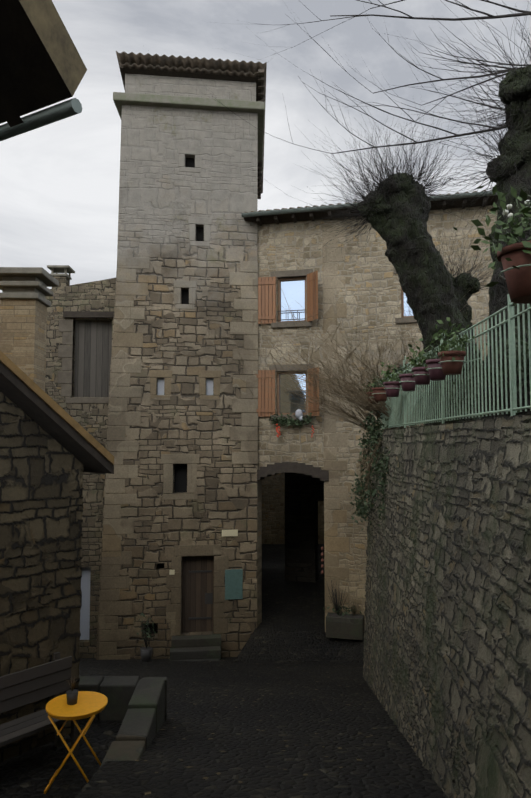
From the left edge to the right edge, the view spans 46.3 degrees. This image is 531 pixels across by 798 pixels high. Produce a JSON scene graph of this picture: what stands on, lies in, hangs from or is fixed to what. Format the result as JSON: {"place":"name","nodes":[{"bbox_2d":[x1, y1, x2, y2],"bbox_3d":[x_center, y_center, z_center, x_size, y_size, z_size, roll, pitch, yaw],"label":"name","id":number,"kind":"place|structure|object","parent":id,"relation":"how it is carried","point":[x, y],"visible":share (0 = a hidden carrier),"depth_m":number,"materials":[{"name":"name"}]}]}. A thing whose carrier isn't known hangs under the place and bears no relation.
{"place":"outdoors","nodes":[
{"label":"outdoors","id":0,"kind":"place"},
{"bbox_2d":[137,612,155,661],"bbox_3d":[-2.938,5.818,15.219,0.544,1.188,0.579,0,-4,-1],"label":"potted plant","id":1,"kind":"object","parent":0,"point":[146,654],"depth_m":15.11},
{"bbox_2d":[141,616,152,648],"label":"pot plant","id":2,"kind":"object","parent":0,"point":[146,644],"visible":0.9,"depth_m":15.19,"materials":[{"name":"green plant"}]},
{"bbox_2d":[125,73,255,100],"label":"tower","id":3,"kind":"structure","parent":0,"point":[178,86],"depth_m":16.96,"materials":[{"name":"stone"}]},
{"bbox_2d":[120,68,260,195],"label":"eaves","id":4,"kind":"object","parent":3,"relation":"on","point":[188,75],"depth_m":16.93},
{"bbox_2d":[116,51,266,193],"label":"tower roof tiles","id":5,"kind":"object","parent":4,"relation":"on","point":[147,59],"visible":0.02,"depth_m":16.82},
{"bbox_2d":[257,69,263,198],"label":"tower verge tiles","id":6,"kind":"object","parent":4,"relation":"attached to","point":[261,80],"visible":0.29,"depth_m":17.61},
{"bbox_2d":[119,62,264,78],"bbox_3d":[-1.971,-8.886,17.038,3.966,0.121,0.539,0,-4,-7],"label":"tower genoise","id":7,"kind":"object","parent":3,"relation":"attached to","point":[182,69],"visible":0.4,"depth_m":16.83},
{"bbox_2d":[0,657,445,797],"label":"lane ground","id":8,"kind":"structure","parent":0,"point":[258,762],"depth_m":6.62,"materials":[{"name":"black asphalt"}]},
{"bbox_2d":[0,652,78,756],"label":"wooden bench","id":9,"kind":"object","parent":8,"relation":"on","point":[30,685],"visible":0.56,"depth_m":6.70,"materials":[{"name":"brown wood"}]},
{"bbox_2d":[0,391,83,762],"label":"wall","id":10,"kind":"structure","parent":8,"relation":"on","point":[41,494],"depth_m":7.00,"materials":[{"name":"stone"}]},
{"bbox_2d":[0,351,113,473],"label":"roof","id":11,"kind":"structure","parent":10,"relation":"on","point":[29,397],"depth_m":7.14,"materials":[{"name":"brown wood"}]},
{"bbox_2d":[0,267,58,391],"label":"chimney","id":12,"kind":"object","parent":11,"relation":"on","point":[25,303],"visible":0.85,"depth_m":7.64,"materials":[{"name":"stone"}]},
{"bbox_2d":[44,691,107,793],"bbox_3d":[-1.899,3.449,6.229,0.600,0.770,0.600,0,-4,-1],"label":"bistro table","id":13,"kind":"object","parent":8,"relation":"on","point":[91,704],"visible":0.85,"depth_m":6.14,"materials":[{"name":"yellow metal"}]},
{"bbox_2d":[66,676,77,704],"bbox_3d":[-1.951,2.933,6.262,0.124,0.262,0.122,0,-4,-1],"label":"table pot","id":14,"kind":"object","parent":13,"relation":"on","point":[72,696],"depth_m":6.23,"materials":[{"name":"grey metal"}]},
{"bbox_2d":[45,297,114,657],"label":"stone wall","id":15,"kind":"structure","parent":8,"relation":"on","point":[92,342],"depth_m":16.38,"materials":[{"name":"stone"}]},
{"bbox_2d":[45,278,115,296],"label":"gable wall","id":16,"kind":"structure","parent":15,"relation":"on","point":[104,288],"depth_m":16.57,"materials":[{"name":"beige stone"}]},
{"bbox_2d":[57,320,108,403],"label":"wing jambs","id":17,"kind":"object","parent":15,"relation":"attached to","point":[66,355],"visible":0.83,"depth_m":16.40,"materials":[{"name":"beige stone"}]},
{"bbox_2d":[63,311,113,317],"bbox_3d":[-4.609,-2.234,16.550,1.500,0.160,0.220,0,-4,-1],"label":"window lintel","id":18,"kind":"structure","parent":15,"relation":"attached to","point":[88,314],"depth_m":16.44,"materials":[{"name":"grey stone"}]},
{"bbox_3d":[-5.177,-2.586,19.297,3.800,1.200,4.500,0,-4,-1],"label":"wing","id":19,"kind":"object","parent":15,"relation":"on","visible":0},
{"bbox_2d":[47,265,74,288],"bbox_3d":[-6.276,-3.361,19.023,0.660,1.310,0.660,0,-4,-1],"label":"chimney","id":20,"kind":"object","parent":19,"relation":"on","point":[62,279],"visible":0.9,"depth_m":18.83,"materials":[{"name":"stone"}]},
{"bbox_2d":[79,676,166,775],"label":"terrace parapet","id":21,"kind":"structure","parent":8,"relation":"on","point":[137,705],"depth_m":7.32,"materials":[{"name":"stone"}]},
{"bbox_2d":[169,634,220,660],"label":"door steps","id":22,"kind":"structure","parent":8,"relation":"on","point":[195,648],"depth_m":15.48,"materials":[{"name":"stone"}]},
{"bbox_2d":[135,660,376,794],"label":"fallen leaves","id":23,"kind":"object","parent":8,"relation":"on","point":[146,793],"visible":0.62,"depth_m":6.83,"materials":[{"name":"brown plant"}]},
{"bbox_2d":[262,473,323,543],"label":"wall","id":24,"kind":"structure","parent":8,"relation":"on","point":[273,509],"depth_m":28.63,"materials":[{"name":"stone"}]},
{"bbox_2d":[235,544,364,663],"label":"passage paving","id":25,"kind":"structure","parent":8,"relation":"on","point":[290,627],"depth_m":16.33,"materials":[{"name":"grey stone"}]},
{"bbox_2d":[326,612,363,639],"bbox_3d":[1.978,5.645,15.447,0.900,0.507,0.420,-1,-4,14],"label":"stone planter","id":26,"kind":"object","parent":25,"relation":"on","point":[346,626],"visible":0.88,"depth_m":15.26,"materials":[{"name":"grey stone"}]},
{"bbox_2d":[323,578,363,616],"bbox_3d":[1.953,4.989,15.479,0.974,1.044,0.641,-3,-5,33],"label":"planter plant","id":27,"kind":"object","parent":26,"relation":"on","point":[336,605],"depth_m":15.50,"materials":[{"name":"green plant"}]},
{"bbox_2d":[344,589,363,615],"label":"planter plant stems","id":28,"kind":"object","parent":26,"relation":"on","point":[353,605],"visible":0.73,"depth_m":15.40,"materials":[{"name":"plant"}]},
{"bbox_2d":[285,472,323,581],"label":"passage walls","id":29,"kind":"structure","parent":8,"relation":"on","point":[304,494],"depth_m":21.13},
{"bbox_2d":[257,205,497,631],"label":"house front","id":30,"kind":"structure","parent":8,"relation":"on","point":[282,246],"depth_m":16.13,"materials":[{"name":"stone"}]},
{"bbox_2d":[256,370,274,416],"bbox_3d":[-0.070,-0.151,16.520,0.654,1.240,0.050,-1,-4,10],"label":"shutter","id":31,"kind":"object","parent":30,"relation":"attached to","point":[266,407],"visible":0.58,"depth_m":16.50,"materials":[{"name":"brown wood"}]},
{"bbox_2d":[258,277,275,323],"bbox_3d":[0.039,-2.652,16.672,0.494,1.270,0.050,-1,-4,10],"label":"shutter","id":32,"kind":"object","parent":30,"relation":"attached to","point":[266,317],"visible":0.9,"depth_m":16.66,"materials":[{"name":"brown wood"}]},
{"bbox_2d":[277,277,305,321],"bbox_3d":[0.719,-2.652,16.665,0.790,1.230,0.140,-1,-4,14],"label":"window","id":33,"kind":"structure","parent":30,"relation":"attached to","point":[293,290],"depth_m":16.73,"materials":[{"name":"clear glass"}]},
{"bbox_2d":[269,409,314,437],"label":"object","id":34,"kind":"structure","parent":30,"relation":"attached to","point":[300,417],"depth_m":16.16,"materials":[{"name":"green plant"}]},
{"bbox_2d":[277,371,307,414],"bbox_3d":[0.724,-0.150,16.532,0.840,1.160,0.060,-1,-4,14],"label":"window","id":35,"kind":"structure","parent":30,"relation":"attached to","point":[288,408],"depth_m":16.57,"materials":[{"name":"clear glass"}]},
{"bbox_2d":[257,462,328,480],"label":"stone arch","id":36,"kind":"structure","parent":30,"relation":"attached to","point":[291,467],"depth_m":16.22,"materials":[{"name":"grey stone"}]},
{"bbox_2d":[307,270,317,321],"bbox_3d":[1.217,-2.682,16.230,0.035,1.270,0.512,2,-5,-31],"label":"shutter","id":37,"kind":"object","parent":30,"relation":"attached to","point":[312,291],"visible":0.94,"depth_m":16.21,"materials":[{"name":"brown wood"}]},
{"bbox_2d":[308,367,318,415],"bbox_3d":[1.237,-0.183,16.053,0.035,1.240,0.512,2,-5,-31],"label":"shutter","id":38,"kind":"object","parent":30,"relation":"attached to","point":[311,395],"visible":0.5,"depth_m":16.02,"materials":[{"name":"brown wood"}]},
{"bbox_2d":[321,546,323,573],"bbox_3d":[1.463,4.151,15.973,0.080,0.717,0.076,0,-4,-1],"label":"jamb ornament","id":39,"kind":"object","parent":30,"relation":"attached to","point":[322,559],"visible":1,"depth_m":15.95,"materials":[{"name":"ceramic"}]},
{"bbox_2d":[322,227,349,630],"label":"corner quoins","id":40,"kind":"object","parent":30,"relation":"attached to","point":[335,546],"visible":0.67,"depth_m":16.06,"materials":[{"name":"stone"}]},
{"bbox_2d":[269,267,424,419],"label":"window lintels and sills","id":41,"kind":"object","parent":30,"relation":"attached to","point":[292,273],"visible":0.38,"depth_m":16.48,"materials":[{"name":"stone"}]},
{"bbox_2d":[244,190,491,212],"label":"roof tiles","id":42,"kind":"object","parent":30,"relation":"on","point":[333,204],"depth_m":16.29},
{"bbox_2d":[241,191,496,217],"bbox_3d":[3.898,-4.963,15.477,9.300,0.083,0.166,-1,-4,14],"label":"gutter","id":43,"kind":"object","parent":30,"relation":"attached to","point":[284,211],"visible":0.52,"depth_m":16.03,"materials":[{"name":"grey metal"}]},
{"bbox_2d":[243,195,497,225],"bbox_3d":[3.964,-4.921,15.747,9.300,0.230,0.380,-1,-4,14],"label":"roof eave","id":44,"kind":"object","parent":30,"relation":"attached to","point":[289,217],"depth_m":16.29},
{"bbox_2d":[401,288,413,317],"bbox_3d":[3.869,-2.642,15.943,0.750,1.150,0.060,-1,-4,14],"label":"window","id":45,"kind":"structure","parent":30,"relation":"attached to","point":[405,310],"depth_m":15.99,"materials":[{"name":"clear glass"}]},
{"bbox_2d":[362,414,530,797],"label":"retaining wall","id":46,"kind":"structure","parent":8,"relation":"on","point":[446,671],"depth_m":5.51,"materials":[{"name":"stone"}]},
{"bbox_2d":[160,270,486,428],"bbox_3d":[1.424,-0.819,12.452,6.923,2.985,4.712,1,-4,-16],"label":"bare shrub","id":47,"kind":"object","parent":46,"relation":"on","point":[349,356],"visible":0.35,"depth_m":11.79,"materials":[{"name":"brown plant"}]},
{"bbox_2d":[232,334,420,431],"bbox_3d":[2.043,-0.087,12.088,4.796,1.833,4.500,-3,-5,36],"label":"bare shrub","id":48,"kind":"object","parent":46,"relation":"on","point":[349,415],"visible":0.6,"depth_m":12.07,"materials":[{"name":"brown plant"}]},
{"bbox_2d":[265,328,423,427],"bbox_3d":[1.903,-0.385,11.372,3.650,1.926,3.111,-2,-4,28],"label":"bare shrub","id":49,"kind":"object","parent":46,"relation":"on","point":[383,403],"visible":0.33,"depth_m":11.16,"materials":[{"name":"brown plant"}]},
{"bbox_2d":[357,437,380,504],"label":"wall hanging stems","id":50,"kind":"object","parent":46,"relation":"attached to","point":[369,465],"visible":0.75,"depth_m":11.24,"materials":[{"name":"green plant"}]},
{"bbox_2d":[350,412,390,530],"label":"hanging wall plants","id":51,"kind":"object","parent":46,"relation":"attached to","point":[363,507],"depth_m":11.10,"materials":[{"name":"green plant"}]},
{"bbox_2d":[377,294,530,428],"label":"garden railing","id":52,"kind":"object","parent":46,"relation":"on","point":[428,408],"visible":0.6,"depth_m":6.25,"materials":[{"name":"metal"}]},
{"bbox_2d":[366,392,377,403],"bbox_3d":[1.994,-0.022,11.479,0.253,0.208,0.259,0,-4,-1],"label":"railing pot","id":53,"kind":"object","parent":52,"relation":"attached to","point":[370,395],"visible":0.21,"depth_m":11.40,"materials":[{"name":"brown ceramic"}]},
{"bbox_2d":[361,374,383,396],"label":"plant foliage","id":54,"kind":"object","parent":52,"relation":"attached to","point":[372,384],"visible":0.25,"depth_m":11.45,"materials":[{"name":"green plant"}]},
{"bbox_2d":[367,377,383,387],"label":"plant foliage","id":55,"kind":"object","parent":52,"relation":"attached to","point":[375,382],"visible":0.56,"depth_m":10.57,"materials":[{"name":"green plant"}]},
{"bbox_2d":[372,387,386,400],"bbox_3d":[1.963,-0.079,10.579,0.295,0.228,0.302,0,-4,-1],"label":"flower pot","id":56,"kind":"object","parent":52,"relation":"attached to","point":[380,397],"visible":0.67,"depth_m":10.48,"materials":[{"name":"brown ceramic"}]},
{"bbox_2d":[373,361,406,383],"bbox_3d":[1.938,-0.361,9.552,0.566,0.475,0.510,0,-4,-1],"label":"plant foliage","id":57,"kind":"object","parent":52,"relation":"attached to","point":[387,373],"visible":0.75,"depth_m":9.59,"materials":[{"name":"green plant"}]},
{"bbox_2d":[383,381,400,396],"bbox_3d":[1.960,-0.148,9.582,0.274,0.228,0.281,0,-4,-1],"label":"flower pot","id":58,"kind":"object","parent":52,"relation":"attached to","point":[392,392],"visible":0.88,"depth_m":9.49,"materials":[{"name":"brown ceramic"}]},
{"bbox_2d":[395,364,411,373],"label":"plant foliage","id":59,"kind":"object","parent":52,"relation":"attached to","point":[402,369],"visible":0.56,"depth_m":8.52,"materials":[{"name":"green plant"}]},
{"bbox_2d":[399,373,415,390],"bbox_3d":[1.956,-0.224,8.484,0.253,0.228,0.259,0,-4,-1],"label":"flower pot","id":60,"kind":"object","parent":52,"relation":"attached to","point":[408,386],"visible":0.75,"depth_m":8.40,"materials":[{"name":"brown ceramic"}]},
{"bbox_2d":[412,367,429,384],"bbox_3d":[1.946,-0.284,7.686,0.253,0.208,0.259,0,-4,-1],"label":"flower pot","id":61,"kind":"object","parent":52,"relation":"attached to","point":[422,379],"visible":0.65,"depth_m":7.60,"materials":[{"name":"brown ceramic"}]},
{"bbox_2d":[406,342,438,375],"bbox_3d":[1.954,-0.479,7.724,0.475,0.501,0.431,-3,-5,39],"label":"plant foliage","id":62,"kind":"object","parent":52,"relation":"attached to","point":[415,360],"visible":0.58,"depth_m":7.68,"materials":[{"name":"green plant"}]},
{"bbox_2d":[423,345,440,361],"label":"plant foliage","id":63,"kind":"object","parent":52,"relation":"attached to","point":[433,351],"visible":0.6,"depth_m":7.02,"materials":[{"name":"green plant"}]},
{"bbox_2d":[425,359,445,380],"bbox_3d":[1.937,-0.327,6.986,0.253,0.228,0.259,0,-4,-1],"label":"flower pot","id":64,"kind":"object","parent":52,"relation":"attached to","point":[436,375],"visible":0.69,"depth_m":6.91,"materials":[{"name":"brown ceramic"}]},
{"bbox_2d":[419,317,476,362],"bbox_3d":[1.899,-0.605,6.372,0.598,0.527,0.484,0,-4,-1],"label":"plant foliage","id":65,"kind":"object","parent":52,"relation":"attached to","point":[453,343],"visible":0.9,"depth_m":6.37,"materials":[{"name":"green plant"}]},
{"bbox_2d":[438,358,480,363],"bbox_3d":[1.984,-0.398,6.421,0.422,0.062,0.271,2,-4,-26],"label":"pot holder","id":66,"kind":"object","parent":52,"relation":"attached to","point":[457,360],"visible":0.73,"depth_m":6.30,"materials":[{"name":"metal"}]},
{"bbox_2d":[438,350,465,374],"bbox_3d":[1.919,-0.369,6.387,0.274,0.228,0.281,0,-4,-1],"label":"flower pot","id":67,"kind":"object","parent":66,"relation":"in","point":[452,368],"visible":0.92,"depth_m":6.30,"materials":[{"name":"brown ceramic"}]},
{"bbox_2d":[454,184,530,306],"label":"potted plant foliage","id":68,"kind":"object","parent":52,"relation":"attached to","point":[517,229],"visible":0.94,"depth_m":4.28,"materials":[{"name":"green plant"}]},
{"bbox_2d":[498,264,530,279],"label":"pot holder ring","id":69,"kind":"object","parent":52,"relation":"attached to","point":[512,268],"visible":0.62,"depth_m":4.17,"materials":[{"name":"metal"}]},
{"bbox_2d":[497,241,530,303],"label":"flower pot","id":70,"kind":"object","parent":69,"relation":"in","point":[518,281],"visible":0.92,"depth_m":4.17,"materials":[{"name":"brown ceramic"}]},
{"bbox_3d":[-2.095,-0.127,18.753,3.643,15.220,4.501,0,-4,-1],"label":"tower","id":71,"kind":"object","parent":8,"relation":"on","visible":0},
{"bbox_2d":[113,104,257,658],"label":"tower","id":72,"kind":"structure","parent":71,"relation":"attached to","point":[162,198],"depth_m":16.38,"materials":[{"name":"stone"}]},
{"bbox_2d":[96,115,121,655],"bbox_3d":[-4.121,-0.146,18.332,0.428,15.200,4.541,0,-4,-1],"label":"tower batter","id":73,"kind":"object","parent":72,"relation":"attached to","point":[118,244],"visible":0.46,"depth_m":16.09,"materials":[{"name":"beige stone"}]},
{"bbox_2d":[96,257,257,659],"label":"corner quoins","id":74,"kind":"object","parent":72,"relation":"attached to","point":[120,418],"visible":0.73,"depth_m":16.16,"materials":[{"name":"beige stone"}]},
{"bbox_2d":[157,378,212,394],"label":"slit covers","id":75,"kind":"object","parent":72,"relation":"attached to","point":[160,386],"visible":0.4,"depth_m":16.45,"materials":[{"name":"grey paint"}]},
{"bbox_2d":[113,92,264,162],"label":"cornice","id":76,"kind":"structure","parent":72,"relation":"attached to","point":[121,98],"depth_m":16.74,"materials":[{"name":"beige stone"}]},
{"bbox_2d":[149,147,228,635],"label":"tower frames","id":77,"kind":"structure","parent":72,"relation":"attached to","point":[173,582],"depth_m":16.15,"materials":[{"name":"stone"}]},
{"bbox_2d":[188,570,212,619],"bbox_3d":[-1.698,5.122,16.238,0.630,1.250,0.020,0,-4,-7],"label":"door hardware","id":78,"kind":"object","parent":72,"relation":"attached to","point":[208,598],"visible":0.86,"depth_m":16.25,"materials":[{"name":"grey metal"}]},
{"bbox_2d":[169,529,237,574],"bbox_3d":[-1.595,3.960,16.076,1.755,1.115,0.026,0,-4,-7],"label":"street plaque","id":79,"kind":"object","parent":72,"relation":"attached to","point":[225,533],"visible":0.93,"depth_m":16.17,"materials":[{"name":"beige"}]},
{"bbox_2d":[225,569,242,599],"bbox_3d":[-0.823,4.812,16.110,0.460,0.760,0.030,0,-4,-7],"label":"info sign","id":80,"kind":"object","parent":72,"relation":"attached to","point":[233,583],"visible":0.98,"depth_m":16.10,"materials":[{"name":"teal metal"}]},
{"bbox_2d":[0,0,530,292],"label":"sky","id":81,"kind":"structure","parent":0,"point":[59,180],"materials":[{"name":"grey"}]},
{"bbox_2d":[182,0,530,153],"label":"tree branches","id":82,"kind":"object","parent":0,"point":[490,16],"visible":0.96,"depth_m":8.16,"materials":[{"name":"black plant"}]},
{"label":"upper garden terrace","id":83,"kind":"structure","parent":0,"visible":0},
{"bbox_2d":[357,172,480,424],"bbox_3d":[2.383,-1.476,9.670,1.946,4.137,0.928,0,-4,-1],"label":"pollard tree","id":84,"kind":"object","parent":83,"relation":"on","point":[399,226],"visible":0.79,"depth_m":9.40,"materials":[{"name":"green plant"}]},
{"bbox_2d":[273,95,495,281],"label":"tree twigs","id":85,"kind":"object","parent":84,"relation":"attached to","point":[391,172],"visible":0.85,"depth_m":9.58,"materials":[{"name":"black plant"}]},
{"bbox_2d":[396,306,530,425],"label":"garden shrubs","id":86,"kind":"object","parent":83,"relation":"on","point":[517,358],"visible":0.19,"depth_m":7.01,"materials":[{"name":"green plant"}]},
{"bbox_2d":[451,272,480,386],"bbox_3d":[3.442,-0.810,11.061,0.959,2.970,0.666,0,-4,-1],"label":"pollard tree","id":87,"kind":"object","parent":83,"relation":"on","point":[465,289],"visible":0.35,"depth_m":10.95,"materials":[{"name":"brown plant"}]},
{"bbox_2d":[370,194,492,316],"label":"tree twigs","id":88,"kind":"object","parent":87,"relation":"attached to","point":[458,272],"visible":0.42,"depth_m":11.04,"materials":[{"name":"black plant"}]},
{"bbox_2d":[479,65,530,418],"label":"pollard tree","id":89,"kind":"object","parent":83,"relation":"on","point":[520,93],"visible":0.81,"depth_m":6.82,"materials":[{"name":"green plant"}]},
{"bbox_2d":[387,0,530,234],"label":"tree twigs","id":90,"kind":"object","parent":89,"relation":"attached to","point":[490,118],"visible":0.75,"depth_m":7.02,"materials":[{"name":"black plant"}]},
{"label":"houses","id":91,"kind":"object","parent":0,"visible":0},
{"bbox_2d":[0,0,86,126],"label":"eave roof","id":92,"kind":"structure","parent":91,"relation":"on","point":[42,64],"depth_m":2.39,"materials":[{"name":"wood"}]},
{"bbox_2d":[0,98,81,140],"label":"eave gutter","id":93,"kind":"object","parent":92,"relation":"attached to","point":[55,113],"visible":1,"depth_m":2.56,"materials":[{"name":"metal"}]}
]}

